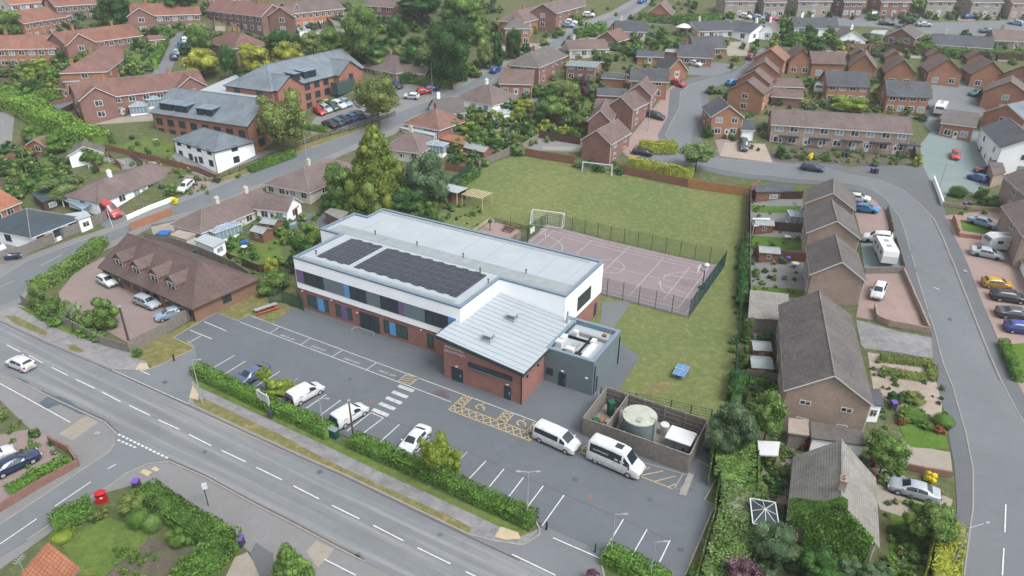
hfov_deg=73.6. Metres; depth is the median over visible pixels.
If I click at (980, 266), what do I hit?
driveway
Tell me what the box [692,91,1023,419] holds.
pavement
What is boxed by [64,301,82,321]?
shrub
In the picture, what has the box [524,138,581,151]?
driveway
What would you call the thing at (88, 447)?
pavement
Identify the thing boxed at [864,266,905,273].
garden wall
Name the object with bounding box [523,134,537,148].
garden fence
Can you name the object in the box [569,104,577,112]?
garden patch
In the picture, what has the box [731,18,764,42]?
house
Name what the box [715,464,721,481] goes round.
shrub
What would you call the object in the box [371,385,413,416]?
zebra crossing marking
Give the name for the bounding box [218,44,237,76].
tree
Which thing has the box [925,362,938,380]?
hedge
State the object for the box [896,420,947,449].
lawn
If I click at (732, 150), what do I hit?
driveway
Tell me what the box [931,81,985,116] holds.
driveway
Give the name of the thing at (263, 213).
window
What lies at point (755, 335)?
driveway
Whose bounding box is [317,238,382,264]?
solar array
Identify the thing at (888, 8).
house
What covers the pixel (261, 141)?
window
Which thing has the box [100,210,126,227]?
driveway
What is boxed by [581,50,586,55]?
window
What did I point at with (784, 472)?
shrub
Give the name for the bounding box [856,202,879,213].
parked car
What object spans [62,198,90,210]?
carport
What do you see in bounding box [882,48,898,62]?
garage
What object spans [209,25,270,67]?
house
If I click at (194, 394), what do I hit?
tactile paving
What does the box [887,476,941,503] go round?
parked car
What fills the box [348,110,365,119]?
parked car
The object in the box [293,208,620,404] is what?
school building
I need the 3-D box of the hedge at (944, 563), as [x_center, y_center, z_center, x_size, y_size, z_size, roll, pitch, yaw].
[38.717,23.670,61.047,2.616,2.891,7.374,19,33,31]
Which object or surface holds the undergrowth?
on the ground at (140, 130)
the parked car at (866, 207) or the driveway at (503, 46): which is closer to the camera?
the parked car at (866, 207)
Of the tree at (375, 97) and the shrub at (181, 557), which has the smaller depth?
the shrub at (181, 557)
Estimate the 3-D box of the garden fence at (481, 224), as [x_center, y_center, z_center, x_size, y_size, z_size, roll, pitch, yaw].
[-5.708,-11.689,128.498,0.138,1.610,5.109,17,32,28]
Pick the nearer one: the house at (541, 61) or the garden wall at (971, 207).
the garden wall at (971, 207)
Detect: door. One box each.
[118,277,123,288]
[359,311,379,333]
[399,152,403,160]
[803,139,807,145]
[817,140,822,146]
[850,143,855,149]
[863,143,869,151]
[891,145,897,154]
[952,131,958,138]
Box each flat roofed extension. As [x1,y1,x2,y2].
[66,211,92,231]
[194,234,226,255]
[400,125,437,138]
[440,133,465,153]
[486,108,510,122]
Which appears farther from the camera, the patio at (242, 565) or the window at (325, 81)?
the window at (325, 81)
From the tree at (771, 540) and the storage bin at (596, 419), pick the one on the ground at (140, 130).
the tree at (771, 540)
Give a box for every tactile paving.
[136,363,148,369]
[140,469,151,475]
[189,386,198,399]
[495,526,520,539]
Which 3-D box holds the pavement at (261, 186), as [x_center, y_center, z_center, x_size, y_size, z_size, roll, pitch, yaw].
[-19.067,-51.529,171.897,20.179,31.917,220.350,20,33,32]
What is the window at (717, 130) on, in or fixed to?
in the house at (721, 116)
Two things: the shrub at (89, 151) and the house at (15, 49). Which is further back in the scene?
the house at (15, 49)
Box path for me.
[600,300,630,344]
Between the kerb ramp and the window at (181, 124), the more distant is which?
the window at (181, 124)
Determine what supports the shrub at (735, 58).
on the ground at (140, 130)
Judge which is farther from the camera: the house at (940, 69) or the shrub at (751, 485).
the house at (940, 69)
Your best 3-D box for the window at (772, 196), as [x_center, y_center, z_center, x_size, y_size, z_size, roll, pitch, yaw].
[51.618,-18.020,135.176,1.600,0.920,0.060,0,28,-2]
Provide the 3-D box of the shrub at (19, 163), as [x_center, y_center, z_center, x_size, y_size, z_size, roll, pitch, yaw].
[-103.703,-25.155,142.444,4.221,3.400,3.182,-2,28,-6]
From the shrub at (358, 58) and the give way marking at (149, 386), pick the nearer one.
the give way marking at (149, 386)
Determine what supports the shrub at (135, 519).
on the lawn at (88, 548)
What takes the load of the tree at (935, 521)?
on the lawn at (895, 520)
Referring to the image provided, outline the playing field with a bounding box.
[436,154,746,424]
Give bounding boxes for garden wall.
[0,458,78,511]
[47,435,79,465]
[126,197,171,219]
[129,207,172,230]
[750,179,760,189]
[845,43,880,49]
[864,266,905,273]
[873,303,930,333]
[893,463,953,477]
[902,268,930,326]
[933,176,943,205]
[942,201,1001,211]
[952,213,960,235]
[958,232,982,239]
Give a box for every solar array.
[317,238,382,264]
[354,248,485,296]
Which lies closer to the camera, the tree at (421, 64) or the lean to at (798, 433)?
the lean to at (798, 433)
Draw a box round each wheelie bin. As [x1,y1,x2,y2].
[130,477,140,488]
[235,534,245,547]
[778,256,784,263]
[888,399,898,409]
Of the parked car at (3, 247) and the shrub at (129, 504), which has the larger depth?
the parked car at (3, 247)
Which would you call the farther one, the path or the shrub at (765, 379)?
the path
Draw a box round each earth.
[0,68,60,111]
[643,377,671,395]
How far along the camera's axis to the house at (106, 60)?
171.68 m
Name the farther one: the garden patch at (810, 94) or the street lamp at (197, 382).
the garden patch at (810, 94)
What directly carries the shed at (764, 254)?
on the ground at (140, 130)
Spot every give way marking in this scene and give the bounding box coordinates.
[113,370,187,403]
[118,434,167,457]
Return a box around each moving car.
[4,354,36,372]
[567,34,577,39]
[800,162,825,172]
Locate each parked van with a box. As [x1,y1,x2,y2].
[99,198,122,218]
[285,382,324,405]
[328,402,368,429]
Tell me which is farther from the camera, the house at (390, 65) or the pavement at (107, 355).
the house at (390, 65)
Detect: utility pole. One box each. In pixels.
[117,305,128,340]
[347,399,353,434]
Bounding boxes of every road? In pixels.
[0,3,641,305]
[0,320,555,575]
[0,434,168,556]
[152,32,182,73]
[666,48,1023,575]
[833,14,1023,35]
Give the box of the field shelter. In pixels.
[437,184,466,204]
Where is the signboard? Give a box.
[256,389,269,406]
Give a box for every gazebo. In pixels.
[676,23,691,35]
[751,218,769,235]
[756,441,780,463]
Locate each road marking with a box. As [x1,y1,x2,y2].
[0,368,599,575]
[7,345,474,575]
[934,287,1006,574]
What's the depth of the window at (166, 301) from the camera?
100.29 m
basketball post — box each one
[527,226,534,242]
[697,264,704,288]
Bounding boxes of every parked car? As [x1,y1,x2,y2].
[0,242,6,250]
[0,250,21,259]
[0,444,16,458]
[0,448,41,478]
[95,272,117,287]
[132,292,161,309]
[153,305,182,321]
[169,53,177,60]
[173,48,179,55]
[177,179,194,192]
[181,36,186,42]
[233,362,270,385]
[312,105,326,115]
[318,103,332,112]
[321,119,338,128]
[324,100,339,110]
[328,117,345,126]
[331,99,346,108]
[335,114,352,123]
[337,97,352,106]
[344,112,358,120]
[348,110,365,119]
[357,108,370,117]
[391,80,402,88]
[398,423,431,454]
[403,92,419,99]
[416,87,431,95]
[424,84,439,90]
[489,66,501,73]
[562,21,574,27]
[565,18,577,23]
[582,11,594,17]
[631,147,653,156]
[646,110,665,119]
[670,78,685,87]
[688,60,701,66]
[725,78,736,85]
[738,12,752,18]
[739,137,748,151]
[746,53,755,59]
[752,14,764,18]
[767,15,779,21]
[853,192,870,202]
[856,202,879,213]
[862,230,893,242]
[870,280,887,299]
[878,20,894,25]
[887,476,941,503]
[915,21,931,26]
[950,149,960,159]
[961,13,974,18]
[966,173,989,182]
[967,215,996,229]
[968,88,982,96]
[969,245,1004,260]
[972,165,987,172]
[974,13,982,18]
[978,27,992,32]
[980,275,1013,289]
[989,287,1023,304]
[994,305,1023,319]
[1002,319,1023,333]
[1008,19,1023,25]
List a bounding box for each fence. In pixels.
[0,152,15,160]
[0,210,107,263]
[19,294,130,352]
[29,95,71,119]
[60,103,74,111]
[87,157,124,168]
[92,161,99,171]
[103,144,216,178]
[108,153,121,169]
[127,276,269,351]
[128,151,142,164]
[142,231,248,273]
[219,111,394,176]
[226,253,279,271]
[268,289,303,310]
[327,17,333,26]
[444,162,472,171]
[448,165,471,183]
[474,218,488,229]
[479,142,521,167]
[495,218,527,228]
[512,213,726,317]
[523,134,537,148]
[525,148,575,163]
[539,130,580,144]
[542,146,579,150]
[600,387,712,418]
[618,164,687,186]
[688,179,748,195]
[734,231,746,388]
[745,190,748,240]
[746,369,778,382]
[749,188,751,295]
[751,189,803,198]
[752,246,806,261]
[773,222,802,231]
[806,82,813,90]
[810,91,820,105]
[881,43,1023,60]
[887,204,894,232]
[895,234,905,265]
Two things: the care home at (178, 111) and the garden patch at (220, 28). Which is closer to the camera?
the care home at (178, 111)
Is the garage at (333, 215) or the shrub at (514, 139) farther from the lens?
the shrub at (514, 139)
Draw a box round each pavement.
[0,0,650,310]
[0,304,147,369]
[0,371,115,522]
[0,462,391,575]
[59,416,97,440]
[189,381,537,543]
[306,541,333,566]
[658,70,971,575]
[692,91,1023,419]
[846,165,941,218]
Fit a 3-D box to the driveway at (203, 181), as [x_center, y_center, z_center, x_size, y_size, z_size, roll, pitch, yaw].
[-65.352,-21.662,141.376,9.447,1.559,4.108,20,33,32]
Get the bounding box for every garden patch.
[0,175,10,186]
[38,156,54,166]
[98,160,117,170]
[100,167,120,171]
[117,157,133,169]
[120,161,139,169]
[127,112,149,115]
[138,157,151,162]
[215,20,226,31]
[215,26,226,30]
[334,25,343,28]
[486,118,503,130]
[496,130,504,148]
[504,119,519,138]
[530,96,538,117]
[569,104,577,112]
[582,94,594,107]
[649,46,663,50]
[725,18,745,19]
[751,271,802,300]
[801,99,811,104]
[804,88,818,98]
[869,89,876,108]
[908,53,923,58]
[911,56,923,58]
[918,16,935,20]
[937,17,956,20]
[957,17,977,20]
[978,18,998,20]
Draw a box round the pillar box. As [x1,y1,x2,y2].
[94,489,108,505]
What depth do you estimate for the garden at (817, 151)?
150.78 m
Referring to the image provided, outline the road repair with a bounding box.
[39,396,85,414]
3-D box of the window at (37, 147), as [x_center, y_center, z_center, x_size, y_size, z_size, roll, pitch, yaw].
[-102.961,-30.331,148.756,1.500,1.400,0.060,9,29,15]
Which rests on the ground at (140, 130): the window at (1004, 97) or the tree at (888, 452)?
the tree at (888, 452)
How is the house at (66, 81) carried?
on the ground at (140, 130)
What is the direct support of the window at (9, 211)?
in the house at (9, 204)
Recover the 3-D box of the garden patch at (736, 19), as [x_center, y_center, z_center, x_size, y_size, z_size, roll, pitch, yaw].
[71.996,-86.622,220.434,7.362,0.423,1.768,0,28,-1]
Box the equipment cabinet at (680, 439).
[665,425,696,453]
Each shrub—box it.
[0,160,6,170]
[1,160,25,175]
[6,163,21,175]
[8,171,27,183]
[11,82,22,91]
[14,86,30,95]
[15,59,31,71]
[18,67,38,80]
[20,78,41,90]
[20,123,39,142]
[22,126,42,142]
[25,129,41,135]
[27,288,46,308]
[29,82,44,91]
[32,58,49,69]
[35,174,88,201]
[36,128,49,135]
[38,176,53,186]
[40,135,63,154]
[42,82,58,92]
[46,294,70,323]
[48,129,70,141]
[49,526,74,545]
[50,50,67,68]
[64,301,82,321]
[66,142,74,152]
[74,51,88,62]
[79,146,102,161]
[80,297,119,328]
[81,149,93,164]
[86,504,107,520]
[90,152,104,164]
[116,492,144,520]
[125,507,151,530]
[131,348,142,356]
[142,513,162,533]
[164,183,175,195]
[164,526,193,548]
[170,197,177,204]
[178,556,188,565]
[209,520,228,536]
[236,67,248,76]
[255,270,290,295]
[264,257,278,271]
[265,378,295,396]
[286,235,312,268]
[297,221,321,243]
[319,194,337,211]
[332,199,343,209]
[347,203,363,214]
[353,52,363,62]
[363,45,371,62]
[372,38,385,46]
[383,38,399,53]
[406,202,425,215]
[418,208,438,220]
[425,201,439,214]
[443,449,462,473]
[462,121,481,132]
[465,124,480,136]
[471,112,487,124]
[472,125,486,138]
[474,130,488,143]
[486,138,502,148]
[489,109,504,121]
[509,106,525,120]
[509,132,524,145]
[511,142,525,154]
[514,99,532,109]
[520,121,530,133]
[532,107,549,123]
[537,119,555,129]
[539,88,556,100]
[547,83,560,93]
[573,114,587,133]
[576,110,587,119]
[587,77,595,94]
[687,562,709,575]
[703,125,714,137]
[706,85,717,92]
[709,531,720,550]
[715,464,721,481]
[732,55,739,61]
[737,317,753,341]
[737,344,751,370]
[742,541,756,557]
[745,482,764,499]
[746,466,763,482]
[750,557,769,567]
[752,555,767,575]
[758,374,770,385]
[759,331,772,344]
[759,481,768,493]
[763,568,780,575]
[764,457,782,470]
[766,557,783,573]
[769,544,797,564]
[773,466,791,479]
[775,146,785,157]
[782,558,799,571]
[783,462,791,468]
[792,30,805,41]
[798,565,806,575]
[799,438,809,450]
[801,23,817,38]
[806,31,817,44]
[807,37,825,49]
[808,152,812,159]
[830,95,869,112]
[831,551,858,563]
[834,555,861,575]
[836,569,845,575]
[856,563,880,575]
[865,39,877,45]
[868,560,895,575]
[871,159,879,165]
[882,554,897,567]
[887,391,902,404]
[887,524,903,536]
[896,529,924,553]
[897,405,928,423]
[901,390,926,405]
[902,526,918,538]
[909,549,921,564]
[909,564,929,575]
[912,154,922,166]
[922,539,938,551]
[923,470,937,482]
[932,412,955,428]
[948,185,968,198]
[974,186,989,199]
[982,195,1002,207]
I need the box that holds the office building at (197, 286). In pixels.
[98,233,260,321]
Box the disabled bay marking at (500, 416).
[398,373,674,488]
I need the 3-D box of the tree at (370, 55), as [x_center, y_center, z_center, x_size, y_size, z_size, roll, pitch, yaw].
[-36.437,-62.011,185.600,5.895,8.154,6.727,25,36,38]
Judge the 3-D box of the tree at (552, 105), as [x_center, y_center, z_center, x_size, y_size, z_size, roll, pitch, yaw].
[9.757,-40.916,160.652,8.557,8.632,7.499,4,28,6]
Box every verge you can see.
[6,316,46,335]
[19,307,95,341]
[67,345,82,351]
[131,338,192,366]
[139,287,298,352]
[193,399,470,531]
[196,382,529,535]
[218,111,395,181]
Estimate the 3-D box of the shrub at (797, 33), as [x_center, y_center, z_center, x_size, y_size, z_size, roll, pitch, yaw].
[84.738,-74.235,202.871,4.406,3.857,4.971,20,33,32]
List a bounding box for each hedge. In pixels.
[0,85,115,145]
[3,453,71,494]
[6,86,62,102]
[25,236,109,291]
[45,492,95,532]
[129,478,224,545]
[149,24,169,64]
[168,524,241,575]
[189,361,335,439]
[247,148,296,173]
[294,122,327,131]
[346,430,539,530]
[382,72,454,88]
[399,71,467,83]
[449,167,481,186]
[572,21,607,37]
[599,540,673,575]
[626,156,694,181]
[638,11,722,23]
[638,139,678,153]
[696,477,764,575]
[706,437,760,488]
[725,368,750,406]
[735,232,752,309]
[880,353,935,367]
[880,365,927,381]
[921,44,1023,56]
[924,522,968,575]
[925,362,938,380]
[997,338,1023,382]
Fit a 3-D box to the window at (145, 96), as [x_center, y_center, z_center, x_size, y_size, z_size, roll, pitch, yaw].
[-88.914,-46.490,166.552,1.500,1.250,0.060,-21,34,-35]
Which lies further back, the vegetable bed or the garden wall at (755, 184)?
the garden wall at (755, 184)
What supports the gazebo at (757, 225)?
on the ground at (140, 130)
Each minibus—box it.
[532,418,581,454]
[586,433,645,479]
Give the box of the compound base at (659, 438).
[596,404,698,445]
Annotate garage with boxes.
[170,230,196,245]
[324,208,348,223]
[740,119,755,140]
[748,290,788,332]
[770,88,803,107]
[772,78,804,89]
[808,421,865,456]
[848,46,862,59]
[870,30,887,40]
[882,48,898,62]
[923,47,940,60]
[962,49,982,63]
[986,160,1005,186]
[1020,259,1023,276]
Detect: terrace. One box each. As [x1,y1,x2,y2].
[478,220,524,239]
[767,108,921,154]
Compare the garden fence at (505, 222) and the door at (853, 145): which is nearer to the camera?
the garden fence at (505, 222)
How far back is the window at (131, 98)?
164.67 m
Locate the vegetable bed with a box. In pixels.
[107,537,193,575]
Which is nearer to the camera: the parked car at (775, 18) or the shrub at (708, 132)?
the shrub at (708, 132)
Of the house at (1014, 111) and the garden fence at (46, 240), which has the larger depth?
the house at (1014, 111)
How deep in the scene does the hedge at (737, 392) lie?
83.02 m
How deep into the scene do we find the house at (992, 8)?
221.73 m
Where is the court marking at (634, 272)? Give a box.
[529,228,713,313]
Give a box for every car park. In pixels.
[59,257,166,341]
[175,308,715,575]
[310,83,450,134]
[920,131,989,197]
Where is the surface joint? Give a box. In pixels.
[322,392,675,542]
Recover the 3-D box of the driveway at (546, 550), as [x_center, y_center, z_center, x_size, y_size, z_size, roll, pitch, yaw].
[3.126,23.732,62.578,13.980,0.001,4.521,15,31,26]
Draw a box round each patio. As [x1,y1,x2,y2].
[97,108,153,124]
[226,552,258,575]
[751,197,803,289]
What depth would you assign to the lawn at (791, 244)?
120.62 m
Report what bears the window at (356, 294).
in the school building at (514, 324)
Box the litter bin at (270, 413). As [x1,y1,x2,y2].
[267,408,272,418]
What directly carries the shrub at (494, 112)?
on the ground at (140, 130)
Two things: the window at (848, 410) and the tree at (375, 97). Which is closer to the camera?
the window at (848, 410)
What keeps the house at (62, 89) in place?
on the ground at (140, 130)
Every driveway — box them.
[0,110,13,155]
[0,244,25,271]
[0,427,59,501]
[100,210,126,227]
[114,349,196,402]
[151,220,175,236]
[171,150,277,180]
[183,175,211,190]
[250,542,274,575]
[297,213,327,228]
[315,11,347,33]
[474,525,602,575]
[500,40,535,51]
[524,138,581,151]
[531,34,599,49]
[607,20,779,26]
[623,85,676,157]
[642,153,698,167]
[688,62,738,75]
[715,138,736,154]
[720,142,771,161]
[726,41,749,55]
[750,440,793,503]
[751,333,775,364]
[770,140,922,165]
[854,199,888,233]
[856,273,923,325]
[856,320,932,357]
[860,239,900,269]
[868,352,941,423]
[869,468,951,515]
[905,444,951,470]
[910,99,949,130]
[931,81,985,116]
[944,211,1023,393]
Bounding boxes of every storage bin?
[592,417,600,422]
[607,399,615,416]
[660,421,669,435]
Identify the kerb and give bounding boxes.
[0,17,618,277]
[0,312,716,575]
[644,462,687,489]
[665,77,1023,575]
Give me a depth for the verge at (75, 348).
91.30 m
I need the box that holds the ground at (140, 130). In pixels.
[0,0,1023,575]
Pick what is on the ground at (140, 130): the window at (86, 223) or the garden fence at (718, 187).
the garden fence at (718, 187)
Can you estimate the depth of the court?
114.66 m
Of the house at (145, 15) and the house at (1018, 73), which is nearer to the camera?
the house at (1018, 73)
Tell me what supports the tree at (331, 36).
on the ground at (140, 130)
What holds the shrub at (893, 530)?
on the lawn at (895, 520)
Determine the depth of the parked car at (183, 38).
199.41 m
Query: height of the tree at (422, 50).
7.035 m
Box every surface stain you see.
[323,346,333,350]
[430,390,446,397]
[514,428,532,442]
[689,487,698,492]
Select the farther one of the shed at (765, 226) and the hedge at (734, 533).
the shed at (765, 226)
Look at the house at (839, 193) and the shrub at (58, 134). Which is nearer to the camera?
the house at (839, 193)
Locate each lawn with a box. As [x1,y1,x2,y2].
[63,517,148,575]
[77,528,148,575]
[115,137,174,154]
[131,42,158,69]
[226,236,282,264]
[751,205,799,212]
[751,235,801,251]
[752,285,803,296]
[890,515,928,574]
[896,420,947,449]
[960,220,989,233]
[1011,343,1023,379]
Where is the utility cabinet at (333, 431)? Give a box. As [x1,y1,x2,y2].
[327,425,339,439]
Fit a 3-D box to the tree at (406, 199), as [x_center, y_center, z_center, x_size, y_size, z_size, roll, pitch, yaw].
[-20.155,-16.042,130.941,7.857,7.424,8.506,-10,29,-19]
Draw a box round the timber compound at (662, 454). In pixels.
[582,387,707,472]
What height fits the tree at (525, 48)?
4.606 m
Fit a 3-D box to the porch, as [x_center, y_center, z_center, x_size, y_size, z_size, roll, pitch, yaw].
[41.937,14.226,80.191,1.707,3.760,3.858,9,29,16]
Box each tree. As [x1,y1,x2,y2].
[0,9,22,34]
[96,0,130,24]
[160,0,199,7]
[181,48,220,78]
[185,21,211,48]
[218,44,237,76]
[237,43,271,70]
[254,85,307,151]
[255,364,271,389]
[264,29,299,51]
[269,542,315,575]
[270,40,305,62]
[299,30,318,53]
[314,35,322,47]
[314,45,328,53]
[318,25,344,49]
[323,161,352,204]
[332,42,346,49]
[340,4,379,63]
[341,124,412,215]
[342,46,355,56]
[352,75,400,127]
[365,44,387,62]
[367,50,385,64]
[385,12,409,43]
[391,185,426,212]
[392,45,404,56]
[396,0,440,25]
[400,44,421,64]
[403,150,449,202]
[404,36,424,47]
[412,54,428,66]
[412,55,427,66]
[416,47,428,55]
[417,430,451,473]
[425,16,472,88]
[441,0,482,16]
[441,10,458,19]
[441,16,454,25]
[457,13,469,21]
[465,11,484,26]
[468,24,474,35]
[474,25,489,39]
[476,0,487,14]
[476,36,491,68]
[490,16,500,29]
[493,31,503,66]
[505,27,521,58]
[520,42,531,52]
[536,95,571,122]
[557,79,581,102]
[579,74,589,96]
[585,568,599,575]
[597,52,613,66]
[677,141,718,171]
[704,398,759,454]
[724,555,767,575]
[749,388,789,440]
[750,520,799,562]
[797,542,839,575]
[863,427,913,472]
[898,11,917,25]
[902,499,962,543]
[910,0,925,13]
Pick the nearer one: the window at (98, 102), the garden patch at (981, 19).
the window at (98, 102)
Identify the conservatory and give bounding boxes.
[128,101,148,115]
[146,96,160,108]
[209,221,242,240]
[297,27,310,36]
[426,140,448,157]
[749,498,778,538]
[786,210,803,223]
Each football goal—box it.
[530,209,564,228]
[582,161,612,176]
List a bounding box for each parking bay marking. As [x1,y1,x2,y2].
[190,321,670,565]
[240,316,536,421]
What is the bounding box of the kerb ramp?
[679,472,693,495]
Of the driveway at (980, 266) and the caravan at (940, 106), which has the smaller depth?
the driveway at (980, 266)
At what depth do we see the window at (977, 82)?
180.29 m
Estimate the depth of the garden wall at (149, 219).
128.77 m
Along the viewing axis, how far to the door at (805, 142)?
154.98 m
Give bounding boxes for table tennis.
[672,363,689,379]
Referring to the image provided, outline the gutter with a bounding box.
[0,219,999,560]
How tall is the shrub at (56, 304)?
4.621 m
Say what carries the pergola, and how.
on the ground at (140, 130)
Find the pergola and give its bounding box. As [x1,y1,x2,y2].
[461,188,491,210]
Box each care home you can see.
[150,87,279,152]
[171,127,255,172]
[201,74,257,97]
[223,48,364,113]
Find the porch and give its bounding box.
[866,389,883,421]
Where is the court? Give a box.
[526,224,719,316]
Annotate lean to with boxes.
[156,230,171,237]
[786,418,809,449]
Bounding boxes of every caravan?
[814,81,822,92]
[872,235,899,263]
[933,100,948,113]
[978,232,1011,249]
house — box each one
[0,0,42,11]
[0,29,57,68]
[0,189,21,217]
[0,208,77,246]
[8,1,68,34]
[15,542,81,575]
[25,134,59,156]
[41,0,96,22]
[46,20,142,59]
[55,81,68,97]
[59,41,125,95]
[62,59,79,95]
[63,163,171,213]
[67,138,104,167]
[69,67,207,124]
[126,0,201,34]
[145,35,165,44]
[170,185,264,237]
[205,0,277,35]
[207,0,250,5]
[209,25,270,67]
[253,193,302,223]
[262,155,352,204]
[264,0,297,33]
[279,0,345,27]
[363,50,403,82]
[364,0,410,23]
[387,125,440,161]
[401,61,428,77]
[402,102,468,138]
[428,91,466,117]
[459,78,518,112]
[497,3,538,38]
[498,63,534,97]
[502,11,530,45]
[505,43,568,85]
[529,0,586,32]
[560,34,609,58]
[565,55,603,82]
[580,118,631,166]
[587,98,615,134]
[593,98,614,107]
[596,25,630,50]
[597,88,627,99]
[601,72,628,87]
[609,90,652,130]
[613,15,646,40]
[625,75,658,110]
[630,62,669,99]
[636,50,664,64]
[647,0,675,23]
[654,52,688,79]
[678,39,713,66]
[685,16,734,36]
[687,30,727,56]
[701,96,744,137]
[715,0,756,17]
[727,76,773,114]
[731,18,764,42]
[735,66,774,86]
[746,56,778,83]
[752,44,789,77]
[754,0,786,18]
[754,184,794,201]
[759,17,780,39]
[775,289,874,430]
[785,0,833,16]
[786,43,811,75]
[786,439,879,565]
[791,12,838,35]
[800,199,860,252]
[802,177,855,223]
[803,233,866,304]
[807,51,846,77]
[818,70,870,103]
[830,0,864,17]
[836,24,866,46]
[848,49,876,82]
[865,0,911,17]
[876,80,930,115]
[880,54,916,81]
[884,23,923,45]
[910,0,956,17]
[919,53,963,86]
[931,29,994,51]
[938,109,979,141]
[954,0,1004,18]
[960,55,1004,88]
[976,117,1023,174]
[979,75,1023,109]
[979,101,1023,127]
[985,24,1023,48]
[996,199,1023,267]
[998,65,1023,82]
[998,169,1023,204]
[1001,0,1023,19]
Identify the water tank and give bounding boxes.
[618,404,657,441]
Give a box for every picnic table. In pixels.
[253,302,278,314]
[502,225,516,231]
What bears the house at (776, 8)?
on the ground at (140, 130)
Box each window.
[4,234,11,241]
[6,207,14,214]
[18,50,24,54]
[28,50,34,54]
[34,145,41,151]
[38,50,44,54]
[48,50,54,54]
[48,201,56,207]
[53,228,61,237]
[78,45,84,50]
[81,73,88,77]
[82,220,89,227]
[94,100,102,106]
[97,111,105,116]
[118,194,125,202]
[128,96,135,101]
[133,189,139,196]
[133,284,139,291]
[138,17,144,21]
[143,94,149,99]
[155,117,162,124]
[156,92,163,97]
[163,298,170,305]
[167,119,174,126]
[178,121,185,128]
[190,123,196,129]
[216,245,223,253]
[222,294,231,303]
[226,128,233,134]
[233,156,239,162]
[238,130,245,137]
[246,214,252,221]
[256,128,263,135]
[258,137,265,146]
[260,210,268,217]
[268,186,273,192]
[276,212,283,219]
[278,188,284,194]
[289,190,295,196]
[300,192,306,198]
[303,271,324,290]
[304,83,309,90]
[305,93,311,100]
[307,294,328,312]
[314,81,319,87]
[315,90,320,97]
[323,78,328,84]
[324,88,329,94]
[349,286,366,303]
[380,295,398,313]
[383,319,407,339]
[424,309,447,328]
[427,333,433,348]
[534,427,557,441]
[577,285,591,311]
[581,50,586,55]
[589,443,621,463]
[593,302,596,316]
[622,459,628,467]
[700,58,705,63]
[714,128,720,133]
[715,117,722,122]
[729,128,736,133]
[731,118,737,122]
[740,103,746,108]
[741,93,747,98]
[769,194,777,198]
[772,136,781,141]
[775,126,783,131]
[787,138,796,142]
[789,127,798,132]
[799,400,810,405]
[802,67,808,72]
[804,128,813,133]
[815,70,821,75]
[819,129,828,134]
[832,140,841,146]
[835,130,843,135]
[840,407,852,412]
[850,131,859,136]
[863,142,871,148]
[865,132,874,137]
[869,409,877,416]
[878,144,887,149]
[881,133,890,138]
[895,144,903,150]
[896,105,903,111]
[897,134,906,139]
[917,106,924,112]
[931,77,938,82]
[943,129,951,135]
[948,78,955,83]
[959,131,967,137]
[974,80,981,85]
[983,235,990,241]
[1001,94,1009,99]
[1011,187,1016,195]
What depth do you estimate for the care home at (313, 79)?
167.72 m
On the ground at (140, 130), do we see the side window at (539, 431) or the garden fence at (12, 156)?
the garden fence at (12, 156)
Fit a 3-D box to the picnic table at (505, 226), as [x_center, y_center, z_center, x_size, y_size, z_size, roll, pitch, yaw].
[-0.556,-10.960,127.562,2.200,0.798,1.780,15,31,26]
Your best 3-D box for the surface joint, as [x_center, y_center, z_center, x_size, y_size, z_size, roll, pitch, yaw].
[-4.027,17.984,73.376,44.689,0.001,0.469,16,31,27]
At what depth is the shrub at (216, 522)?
62.67 m
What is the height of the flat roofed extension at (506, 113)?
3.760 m
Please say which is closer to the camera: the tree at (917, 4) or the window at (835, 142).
the window at (835, 142)
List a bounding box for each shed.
[31,188,61,211]
[52,102,72,110]
[249,225,273,242]
[259,217,281,234]
[461,140,493,157]
[548,115,561,121]
[664,49,677,57]
[748,355,773,372]
[749,340,772,356]
[752,219,774,234]
[756,246,780,262]
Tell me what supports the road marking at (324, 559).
on the road at (374, 546)
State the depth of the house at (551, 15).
209.40 m
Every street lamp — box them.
[191,359,202,403]
[319,398,329,421]
[516,470,540,509]
[610,513,627,548]
[650,540,668,572]
[954,521,989,561]
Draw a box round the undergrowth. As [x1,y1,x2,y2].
[0,0,1023,575]
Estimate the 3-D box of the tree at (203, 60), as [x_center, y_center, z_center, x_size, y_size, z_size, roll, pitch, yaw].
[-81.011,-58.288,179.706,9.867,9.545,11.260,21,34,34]
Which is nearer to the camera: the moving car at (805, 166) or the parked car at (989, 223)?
the parked car at (989, 223)
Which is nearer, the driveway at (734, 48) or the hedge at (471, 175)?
the hedge at (471, 175)
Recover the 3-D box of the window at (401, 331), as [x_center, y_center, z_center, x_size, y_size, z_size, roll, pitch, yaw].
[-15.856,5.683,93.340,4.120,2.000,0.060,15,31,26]
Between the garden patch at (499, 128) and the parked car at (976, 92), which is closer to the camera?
the garden patch at (499, 128)
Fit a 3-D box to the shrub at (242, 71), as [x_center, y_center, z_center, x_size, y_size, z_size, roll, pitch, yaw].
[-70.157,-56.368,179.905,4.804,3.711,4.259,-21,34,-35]
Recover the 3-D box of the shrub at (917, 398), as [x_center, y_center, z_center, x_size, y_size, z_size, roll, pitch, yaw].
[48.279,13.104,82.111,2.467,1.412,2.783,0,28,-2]
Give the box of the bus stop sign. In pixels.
[201,483,208,505]
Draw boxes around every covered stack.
[239,239,249,245]
[289,221,296,228]

